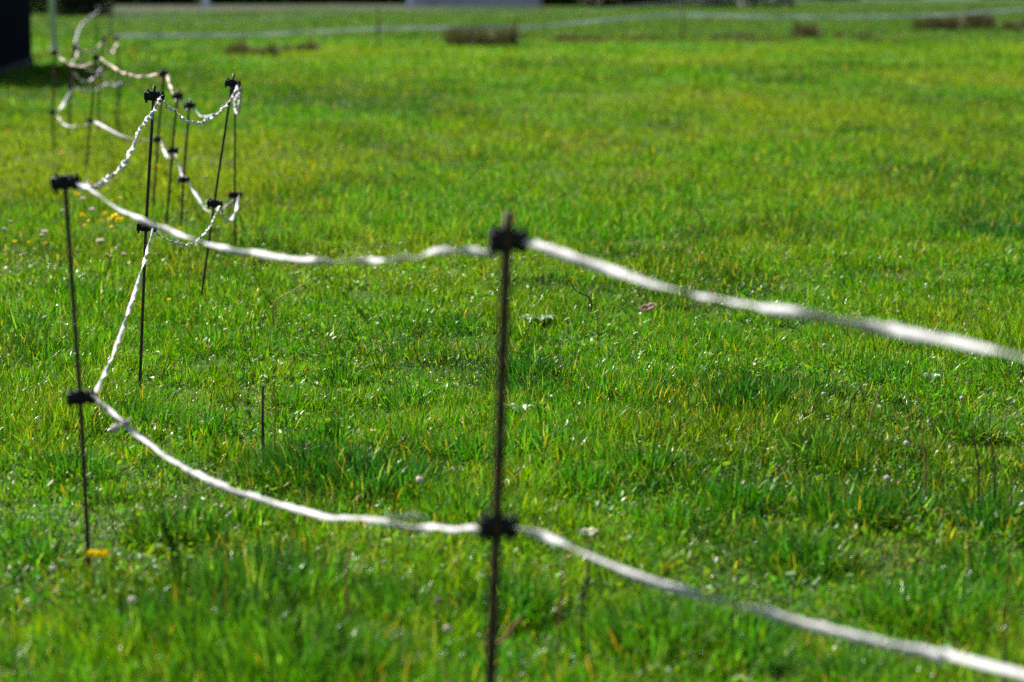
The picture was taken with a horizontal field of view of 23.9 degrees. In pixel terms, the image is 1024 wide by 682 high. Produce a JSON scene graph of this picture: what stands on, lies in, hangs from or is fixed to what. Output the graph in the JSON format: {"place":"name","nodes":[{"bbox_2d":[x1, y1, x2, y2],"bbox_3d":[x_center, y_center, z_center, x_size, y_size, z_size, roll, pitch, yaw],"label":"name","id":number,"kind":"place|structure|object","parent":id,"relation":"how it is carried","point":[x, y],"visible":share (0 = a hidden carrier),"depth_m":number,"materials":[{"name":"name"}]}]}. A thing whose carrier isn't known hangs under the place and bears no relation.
{"place":"outdoors","nodes":[
{"label":"outdoors","id":0,"kind":"place"},
{"bbox_2d":[58,5,545,12],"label":"road","id":1,"kind":"structure","parent":0,"point":[188,8],"depth_m":174.37,"materials":[{"name":"grey asphalt"}]},
{"bbox_2d":[0,0,1023,681],"bbox_3d":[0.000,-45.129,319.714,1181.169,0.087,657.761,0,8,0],"label":"meadow ground","id":2,"kind":"structure","parent":0,"point":[720,584],"depth_m":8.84,"materials":[{"name":"plant"}]},
{"bbox_2d":[0,0,33,75],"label":"field shelter","id":3,"kind":"object","parent":2,"relation":"on","point":[15,37],"visible":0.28,"depth_m":39.90,"materials":[{"name":"black"}]},
{"bbox_2d":[31,0,56,14],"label":"hedge","id":4,"kind":"object","parent":2,"relation":"on","point":[38,7],"visible":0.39,"depth_m":129.65,"materials":[{"name":"green plant"}]},
{"bbox_2d":[45,565,55,602],"bbox_3d":[-1.022,0.552,5.341,0.033,0.114,0.014,0,8,0],"label":"clover","id":5,"kind":"object","parent":2,"relation":"on","point":[52,568],"visible":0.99,"depth_m":5.33,"materials":[{"name":"white plant"}]},
{"bbox_2d":[49,46,58,147],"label":"fence post","id":6,"kind":"object","parent":2,"relation":"on","point":[52,111],"visible":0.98,"depth_m":20.24,"materials":[{"name":"black plastic"}]},
{"bbox_2d":[49,0,59,50],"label":"pole","id":7,"kind":"object","parent":2,"relation":"on","point":[52,16],"visible":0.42,"depth_m":53.55,"materials":[{"name":"metal"}]},
{"bbox_2d":[67,41,78,136],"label":"fence post","id":8,"kind":"object","parent":2,"relation":"on","point":[74,47],"visible":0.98,"depth_m":21.65,"materials":[{"name":"black plastic"}]},
{"bbox_2d":[50,172,96,570],"bbox_3d":[-0.999,0.131,5.548,0.092,1.035,0.037,0,8,0],"label":"fence post","id":9,"kind":"object","parent":2,"relation":"on","point":[79,397],"visible":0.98,"depth_m":5.53,"materials":[{"name":"black plastic"}]},
{"bbox_2d":[55,0,115,16],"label":"shrub","id":10,"kind":"object","parent":2,"relation":"on","point":[66,8],"visible":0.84,"depth_m":121.20,"materials":[{"name":"green plant"}]},
{"bbox_2d":[87,549,96,603],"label":"yellow flower","id":11,"kind":"object","parent":2,"relation":"on","point":[90,552],"visible":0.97,"depth_m":5.35,"materials":[{"name":"yellow plant"}]},
{"bbox_2d":[89,207,95,222],"bbox_3d":[-2.320,-0.658,13.379,0.038,0.168,0.033,0,8,0],"label":"yarrow","id":12,"kind":"object","parent":2,"relation":"on","point":[92,209],"visible":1,"depth_m":13.37,"materials":[{"name":"white plant"}]},
{"bbox_2d":[85,51,101,169],"bbox_3d":[-3.124,-1.657,17.995,0.157,0.991,0.040,0,8,0],"label":"fence post","id":13,"kind":"object","parent":2,"relation":"on","point":[96,57],"visible":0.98,"depth_m":17.98,"materials":[{"name":"black plastic"}]},
{"bbox_2d":[93,6,99,67],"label":"fence post","id":14,"kind":"object","parent":2,"relation":"on","point":[95,37],"visible":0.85,"depth_m":38.82,"materials":[{"name":"black plastic"}]},
{"bbox_2d":[57,11,1023,359],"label":"fence tape","id":15,"kind":"object","parent":14,"relation":"attached to","point":[891,329],"visible":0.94,"depth_m":4.03,"materials":[{"name":"white plastic"}]},
{"bbox_2d":[93,550,103,607],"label":"yellow flower","id":16,"kind":"object","parent":2,"relation":"on","point":[97,553],"visible":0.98,"depth_m":5.34,"materials":[{"name":"yellow plant"}]},
{"bbox_2d":[96,238,104,260],"bbox_3d":[-1.998,-0.418,11.737,0.044,0.165,0.041,0,8,0],"label":"yarrow","id":17,"kind":"object","parent":2,"relation":"on","point":[99,240],"visible":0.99,"depth_m":11.72,"materials":[{"name":"white plant"}]},
{"bbox_2d":[96,34,107,128],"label":"fence post","id":18,"kind":"object","parent":2,"relation":"on","point":[103,39],"visible":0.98,"depth_m":22.99,"materials":[{"name":"black plastic"}]},
{"bbox_2d":[101,549,109,602],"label":"yellow flower","id":19,"kind":"object","parent":2,"relation":"on","point":[105,553],"visible":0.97,"depth_m":5.35,"materials":[{"name":"yellow plant"}]},
{"bbox_2d":[108,10,111,49],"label":"fence post","id":20,"kind":"object","parent":2,"relation":"on","point":[110,13],"visible":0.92,"depth_m":54.31,"materials":[{"name":"green plastic"}]},
{"bbox_2d":[111,213,117,226],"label":"yellow flower","id":21,"kind":"object","parent":2,"relation":"on","point":[114,215],"visible":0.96,"depth_m":12.86,"materials":[{"name":"yellow plant"}]},
{"bbox_2d":[114,34,122,114],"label":"fence post","id":22,"kind":"object","parent":2,"relation":"on","point":[116,39],"visible":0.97,"depth_m":25.52,"materials":[{"name":"black plastic"}]},
{"bbox_2d":[126,596,135,629],"bbox_3d":[-0.801,0.589,5.065,0.031,0.112,0.017,0,8,0],"label":"clover","id":23,"kind":"object","parent":2,"relation":"on","point":[131,599],"visible":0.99,"depth_m":5.05,"materials":[{"name":"white plant"}]},
{"bbox_2d":[137,85,164,389],"bbox_3d":[-1.207,-0.286,8.078,0.118,1.132,0.034,0,8,0],"label":"fence post","id":24,"kind":"object","parent":2,"relation":"on","point":[153,95],"visible":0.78,"depth_m":8.05,"materials":[{"name":"black plastic"}]},
{"bbox_2d":[56,69,1023,678],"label":"fence tape","id":25,"kind":"object","parent":24,"relation":"attached to","point":[942,655],"visible":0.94,"depth_m":4.09,"materials":[{"name":"white plastic"}]},
{"bbox_2d":[107,0,209,4],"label":"hedge","id":26,"kind":"object","parent":2,"relation":"on","point":[155,2],"visible":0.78,"depth_m":198.61,"materials":[{"name":"green plant"}]},
{"bbox_2d":[152,68,168,206],"bbox_3d":[-2.153,-1.181,14.775,0.127,0.975,0.061,0,8,0],"label":"fence post","id":27,"kind":"object","parent":2,"relation":"on","point":[163,73],"visible":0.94,"depth_m":14.76,"materials":[{"name":"black plastic"}]},
{"bbox_2d":[165,90,182,225],"bbox_3d":[-1.886,-0.948,13.443,0.125,0.896,0.061,0,8,0],"label":"fence post","id":28,"kind":"object","parent":2,"relation":"on","point":[172,150],"visible":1,"depth_m":13.42,"materials":[{"name":"black plastic"}]},
{"bbox_2d":[170,219,178,240],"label":"seeding weed","id":29,"kind":"object","parent":2,"relation":"on","point":[172,220],"visible":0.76,"depth_m":12.63,"materials":[{"name":"green plant"}]},
{"bbox_2d":[175,517,179,576],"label":"dry stalk","id":30,"kind":"object","parent":2,"relation":"on","point":[177,545],"visible":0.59,"depth_m":5.38,"materials":[{"name":"plant"}]},
{"bbox_2d":[177,98,195,226],"bbox_3d":[-1.763,-0.883,13.112,0.107,0.865,0.054,0,8,0],"label":"fence post","id":31,"kind":"object","parent":2,"relation":"on","point":[189,105],"visible":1,"depth_m":13.09,"materials":[{"name":"black plastic"}]},
{"bbox_2d":[189,219,199,244],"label":"seeding weed","id":32,"kind":"object","parent":2,"relation":"on","point":[194,221],"visible":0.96,"depth_m":12.53,"materials":[{"name":"green plant"}]},
{"bbox_2d":[200,176,209,209],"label":"seeding weed","id":33,"kind":"object","parent":2,"relation":"on","point":[205,177],"visible":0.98,"depth_m":14.38,"materials":[{"name":"green plant"}]},
{"bbox_2d":[202,0,208,7],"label":"gate post","id":34,"kind":"object","parent":2,"relation":"on","point":[205,3],"depth_m":171.65,"materials":[{"name":"white"}]},
{"bbox_2d":[215,226,221,243],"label":"seeding weed","id":35,"kind":"object","parent":2,"relation":"on","point":[218,227],"visible":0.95,"depth_m":12.37,"materials":[{"name":"green plant"}]},
{"bbox_2d":[200,73,240,297],"bbox_3d":[-1.258,-0.597,10.349,0.212,1.092,0.032,0,8,2],"label":"fence post","id":36,"kind":"object","parent":2,"relation":"on","point":[231,84],"visible":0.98,"depth_m":10.33,"materials":[{"name":"black plastic"}]},
{"bbox_2d":[229,86,242,248],"bbox_3d":[-1.401,-0.819,12.277,0.080,0.978,0.032,0,8,-3],"label":"fence post","id":37,"kind":"object","parent":2,"relation":"on","point":[234,194],"visible":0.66,"depth_m":12.28,"materials":[{"name":"black plastic"}]},
{"bbox_2d":[209,0,286,4],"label":"hedge","id":38,"kind":"object","parent":2,"relation":"on","point":[243,2],"visible":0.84,"depth_m":209.23,"materials":[{"name":"green plant"}]},
{"bbox_2d":[221,33,283,55],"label":"grass tussock","id":39,"kind":"object","parent":2,"relation":"on","point":[241,47],"depth_m":49.42,"materials":[{"name":"green plant"}]},
{"bbox_2d":[261,385,264,457],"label":"dry stalk","id":40,"kind":"object","parent":2,"relation":"on","point":[262,426],"visible":0.79,"depth_m":6.99,"materials":[{"name":"plant"}]},
{"bbox_2d":[272,375,275,450],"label":"dry stalk","id":41,"kind":"object","parent":2,"relation":"on","point":[275,415],"visible":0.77,"depth_m":6.94,"materials":[{"name":"plant"}]},
{"bbox_2d":[272,282,307,325],"bbox_3d":[-0.894,-0.139,9.743,0.147,0.201,0.009,-1,8,-4],"label":"dry stalk","id":42,"kind":"object","parent":2,"relation":"on","point":[278,299],"visible":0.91,"depth_m":9.73,"materials":[{"name":"plant"}]},
{"bbox_2d":[280,39,322,50],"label":"grass tussock","id":43,"kind":"object","parent":2,"relation":"on","point":[312,45],"depth_m":53.49,"materials":[{"name":"green plant"}]},
{"bbox_2d":[283,0,406,4],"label":"hedge","id":44,"kind":"object","parent":2,"relation":"on","point":[363,2],"visible":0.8,"depth_m":215.28,"materials":[{"name":"green plant"}]},
{"bbox_2d":[345,534,356,616],"bbox_3d":[-0.339,0.521,5.087,0.031,0.235,0.008,-5,10,-32],"label":"dry stalk","id":45,"kind":"object","parent":2,"relation":"on","point":[346,587],"visible":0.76,"depth_m":5.08,"materials":[{"name":"plant"}]},
{"bbox_2d":[376,6,378,45],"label":"fence post","id":46,"kind":"object","parent":2,"relation":"on","point":[377,9],"visible":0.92,"depth_m":57.60,"materials":[{"name":"green plastic"}]},
{"bbox_2d":[112,8,1023,37],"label":"fence tape","id":47,"kind":"object","parent":46,"relation":"attached to","point":[525,26],"visible":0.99,"depth_m":59.82,"materials":[{"name":"white plastic"}]},
{"bbox_2d":[407,0,411,7],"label":"gate post","id":48,"kind":"object","parent":2,"relation":"on","point":[409,3],"depth_m":171.65,"materials":[{"name":"white"}]},
{"bbox_2d":[416,476,422,507],"bbox_3d":[-0.240,0.409,6.305,0.019,0.113,0.018,0,8,0],"label":"clover","id":49,"kind":"object","parent":2,"relation":"on","point":[419,479],"visible":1,"depth_m":6.29,"materials":[{"name":"white plant"}]},
{"bbox_2d":[435,597,440,633],"bbox_3d":[-0.153,0.598,5.066,0.017,0.124,0.012,0,8,0],"label":"clover","id":50,"kind":"object","parent":2,"relation":"on","point":[437,599],"visible":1,"depth_m":5.06,"materials":[{"name":"grey"}]},
{"bbox_2d":[444,625,450,670],"bbox_3d":[-0.130,0.632,4.843,0.014,0.131,0.014,0,8,0],"label":"clover","id":51,"kind":"object","parent":2,"relation":"on","point":[447,628],"visible":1,"depth_m":4.83,"materials":[{"name":"white plant"}]},
{"bbox_2d":[439,20,495,46],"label":"grass tussock","id":52,"kind":"object","parent":2,"relation":"on","point":[457,38],"depth_m":57.79,"materials":[{"name":"plant"}]},
{"bbox_2d":[412,0,540,5],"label":"building","id":53,"kind":"structure","parent":2,"relation":"on","point":[476,2],"depth_m":189.40,"materials":[{"name":"grey tile"}]},
{"bbox_2d":[473,14,528,46],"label":"grass tussock","id":54,"kind":"object","parent":2,"relation":"on","point":[508,36],"depth_m":58.28,"materials":[{"name":"plant"}]},
{"bbox_2d":[478,211,528,681],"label":"fence post","id":55,"kind":"object","parent":2,"relation":"on","point":[505,240],"visible":1,"depth_m":4.10,"materials":[{"name":"black plastic"}]},
{"bbox_2d":[497,617,521,645],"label":"dry stalk","id":56,"kind":"object","parent":2,"relation":"on","point":[503,639],"visible":0.47,"depth_m":4.62,"materials":[{"name":"plant"}]},
{"bbox_2d":[0,78,1023,249],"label":"grass","id":57,"kind":"structure","parent":2,"relation":"on","point":[389,223],"depth_m":18.58,"materials":[{"name":"green plant"}]},
{"bbox_2d":[0,0,1023,86],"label":"grass","id":58,"kind":"structure","parent":2,"relation":"on","point":[860,65],"depth_m":53.16,"materials":[{"name":"green plant"}]},
{"bbox_2d":[507,403,535,414],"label":"broadleaf plant","id":59,"kind":"object","parent":2,"relation":"on","point":[516,407],"visible":0.67,"depth_m":7.70,"materials":[{"name":"green plant"}]},
{"bbox_2d":[519,314,557,322],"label":"broadleaf plant","id":60,"kind":"object","parent":2,"relation":"on","point":[543,318],"visible":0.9,"depth_m":9.66,"materials":[{"name":"green plant"}]},
{"bbox_2d":[557,558,565,665],"bbox_3d":[0.098,0.552,4.910,0.014,0.224,0.023,5,10,29],"label":"dry stalk","id":61,"kind":"object","parent":2,"relation":"on","point":[558,633],"visible":1,"depth_m":4.91,"materials":[{"name":"plant"}]},
{"bbox_2d":[541,0,586,5],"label":"shrub","id":62,"kind":"object","parent":2,"relation":"on","point":[559,2],"visible":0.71,"depth_m":198.69,"materials":[{"name":"green plant"}]},
{"bbox_2d":[563,318,575,342],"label":"seeding weed","id":63,"kind":"object","parent":2,"relation":"on","point":[569,336],"visible":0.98,"depth_m":9.23,"materials":[{"name":"green plant"}]},
{"bbox_2d":[565,271,591,317],"bbox_3d":[0.271,-0.172,9.874,0.114,0.229,0.008,1,8,5],"label":"dry stalk","id":64,"kind":"object","parent":2,"relation":"on","point":[580,293],"visible":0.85,"depth_m":9.87,"materials":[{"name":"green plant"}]},
{"bbox_2d":[553,32,604,42],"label":"grass tussock","id":65,"kind":"object","parent":2,"relation":"on","point":[565,37],"depth_m":61.84,"materials":[{"name":"green plant"}]},
{"bbox_2d":[578,528,598,536],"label":"fallen leaf","id":66,"kind":"object","parent":2,"relation":"on","point":[587,532],"visible":0.91,"depth_m":5.71,"materials":[{"name":"beige plant"}]},
{"bbox_2d":[579,530,600,653],"bbox_3d":[0.161,0.519,5.003,0.043,0.263,0.024,0,8,0],"label":"dry stalk","id":67,"kind":"object","parent":2,"relation":"on","point":[587,581],"visible":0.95,"depth_m":5.00,"materials":[{"name":"plant"}]},
{"bbox_2d":[589,310,607,340],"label":"seeding weed","id":68,"kind":"object","parent":2,"relation":"on","point":[596,312],"visible":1,"depth_m":9.30,"materials":[{"name":"green plant"}]},
{"bbox_2d":[603,342,618,361],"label":"seeding weed","id":69,"kind":"object","parent":2,"relation":"on","point":[615,345],"visible":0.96,"depth_m":8.72,"materials":[{"name":"green plant"}]},
{"bbox_2d":[582,0,647,7],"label":"shrub","id":70,"kind":"object","parent":2,"relation":"on","point":[602,3],"visible":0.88,"depth_m":180.48,"materials":[{"name":"green plant"}]},
{"bbox_2d":[629,332,644,358],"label":"seeding weed","id":71,"kind":"object","parent":2,"relation":"on","point":[636,334],"visible":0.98,"depth_m":8.84,"materials":[{"name":"green plant"}]},
{"bbox_2d":[628,35,658,41],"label":"grass tussock","id":72,"kind":"object","parent":2,"relation":"on","point":[642,37],"depth_m":62.70,"materials":[{"name":"green plant"}]},
{"bbox_2d":[638,302,657,310],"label":"fallen leaf","id":73,"kind":"object","parent":2,"relation":"on","point":[648,307],"visible":1,"depth_m":9.82,"materials":[{"name":"brown plant"}]},
{"bbox_2d":[643,0,695,5],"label":"shrub","id":74,"kind":"object","parent":2,"relation":"on","point":[686,3],"visible":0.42,"depth_m":193.63,"materials":[{"name":"green plant"}]},
{"bbox_2d":[681,1,683,39],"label":"fence post","id":75,"kind":"object","parent":2,"relation":"on","point":[682,26],"visible":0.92,"depth_m":61.31,"materials":[{"name":"green plastic"}]},
{"bbox_2d":[112,0,977,20],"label":"fence tape","id":76,"kind":"object","parent":75,"relation":"attached to","point":[541,12],"visible":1,"depth_m":59.36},
{"bbox_2d":[696,209,703,233],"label":"dry stalk","id":77,"kind":"object","parent":2,"relation":"on","point":[702,221],"visible":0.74,"depth_m":13.11,"materials":[{"name":"green plant"}]},
{"bbox_2d":[711,32,756,40],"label":"grass tussock","id":78,"kind":"object","parent":2,"relation":"on","point":[738,36],"depth_m":64.19,"materials":[{"name":"green plant"}]},
{"bbox_2d":[693,0,795,6],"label":"shrub","id":79,"kind":"object","parent":2,"relation":"on","point":[753,3],"visible":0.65,"depth_m":184.75,"materials":[{"name":"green plant"}]},
{"bbox_2d":[789,20,823,38],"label":"grass tussock","id":80,"kind":"object","parent":2,"relation":"on","point":[806,31],"depth_m":66.21,"materials":[{"name":"plant"}]},
{"bbox_2d":[829,31,877,38],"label":"grass tussock","id":81,"kind":"object","parent":2,"relation":"on","point":[840,35],"depth_m":66.26,"materials":[{"name":"green plant"}]},
{"bbox_2d":[849,366,874,419],"bbox_3d":[1.074,0.188,7.428,0.078,0.221,0.006,-1,8,-7],"label":"dry stalk","id":82,"kind":"object","parent":2,"relation":"on","point":[855,393],"visible":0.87,"depth_m":7.42,"materials":[{"name":"plant"}]},
{"bbox_2d":[869,386,880,438],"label":"dry stalk","id":83,"kind":"object","parent":2,"relation":"on","point":[871,413],"visible":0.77,"depth_m":7.16,"materials":[{"name":"plant"}]},
{"bbox_2d":[884,475,889,499],"bbox_3d":[0.979,0.410,6.327,0.016,0.120,0.016,-8,11,-43],"label":"clover","id":84,"kind":"object","parent":2,"relation":"on","point":[886,477],"visible":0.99,"depth_m":6.32,"materials":[{"name":"white plant"}]},
{"bbox_2d":[892,427,911,451],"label":"seeding weed","id":85,"kind":"object","parent":2,"relation":"on","point":[906,429],"visible":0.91,"depth_m":7.03,"materials":[{"name":"green plant"}]},
{"bbox_2d":[903,441,908,468],"bbox_3d":[1.110,0.339,6.815,0.016,0.119,0.015,0,8,0],"label":"clover","id":86,"kind":"object","parent":2,"relation":"on","point":[906,443],"visible":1,"depth_m":6.81,"materials":[{"name":"white plant"}]},
{"bbox_2d":[922,426,926,494],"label":"dry stalk","id":87,"kind":"object","parent":2,"relation":"on","point":[925,461],"visible":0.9,"depth_m":6.51,"materials":[{"name":"plant"}]},
{"bbox_2d":[922,373,942,383],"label":"broadleaf plant","id":88,"kind":"object","parent":2,"relation":"on","point":[931,376],"visible":0.96,"depth_m":8.24,"materials":[{"name":"green plant"}]},
{"bbox_2d":[907,10,965,29],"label":"grass tussock","id":89,"kind":"object","parent":2,"relation":"on","point":[934,23],"depth_m":80.14,"materials":[{"name":"plant"}]},
{"bbox_2d":[941,1,994,29],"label":"grass tussock","id":90,"kind":"object","parent":2,"relation":"on","point":[973,21],"depth_m":80.95,"materials":[{"name":"plant"}]},
{"bbox_2d":[971,426,981,501],"bbox_3d":[1.215,0.340,6.327,0.033,0.236,0.015,0,8,0],"label":"dry stalk","id":91,"kind":"object","parent":2,"relation":"on","point":[978,490],"visible":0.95,"depth_m":6.32,"materials":[{"name":"plant"}]},
{"bbox_2d":[961,7,999,28],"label":"grass tussock","id":92,"kind":"object","parent":2,"relation":"on","point":[993,24],"depth_m":83.91,"materials":[{"name":"green plant"}]},
{"bbox_2d":[989,431,995,502],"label":"dry stalk","id":93,"kind":"object","parent":2,"relation":"on","point":[994,468],"visible":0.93,"depth_m":6.37,"materials":[{"name":"plant"}]},
{"bbox_2d":[994,397,1013,441],"bbox_3d":[1.498,0.246,7.370,0.074,0.149,0.049,-4,9,-23],"label":"seeding weed","id":94,"kind":"object","parent":2,"relation":"on","point":[1009,400],"visible":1,"depth_m":7.37,"materials":[{"name":"green plant"}]},
{"bbox_2d":[1002,563,1010,681],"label":"dry stalk","id":95,"kind":"object","parent":2,"relation":"on","point":[1005,640],"visible":0.93,"depth_m":4.52,"materials":[{"name":"plant"}]},
{"bbox_2d":[999,15,1023,30],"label":"grass tussock","id":96,"kind":"object","parent":2,"relation":"on","point":[1015,25],"depth_m":79.80,"materials":[{"name":"green plant"}]}
]}

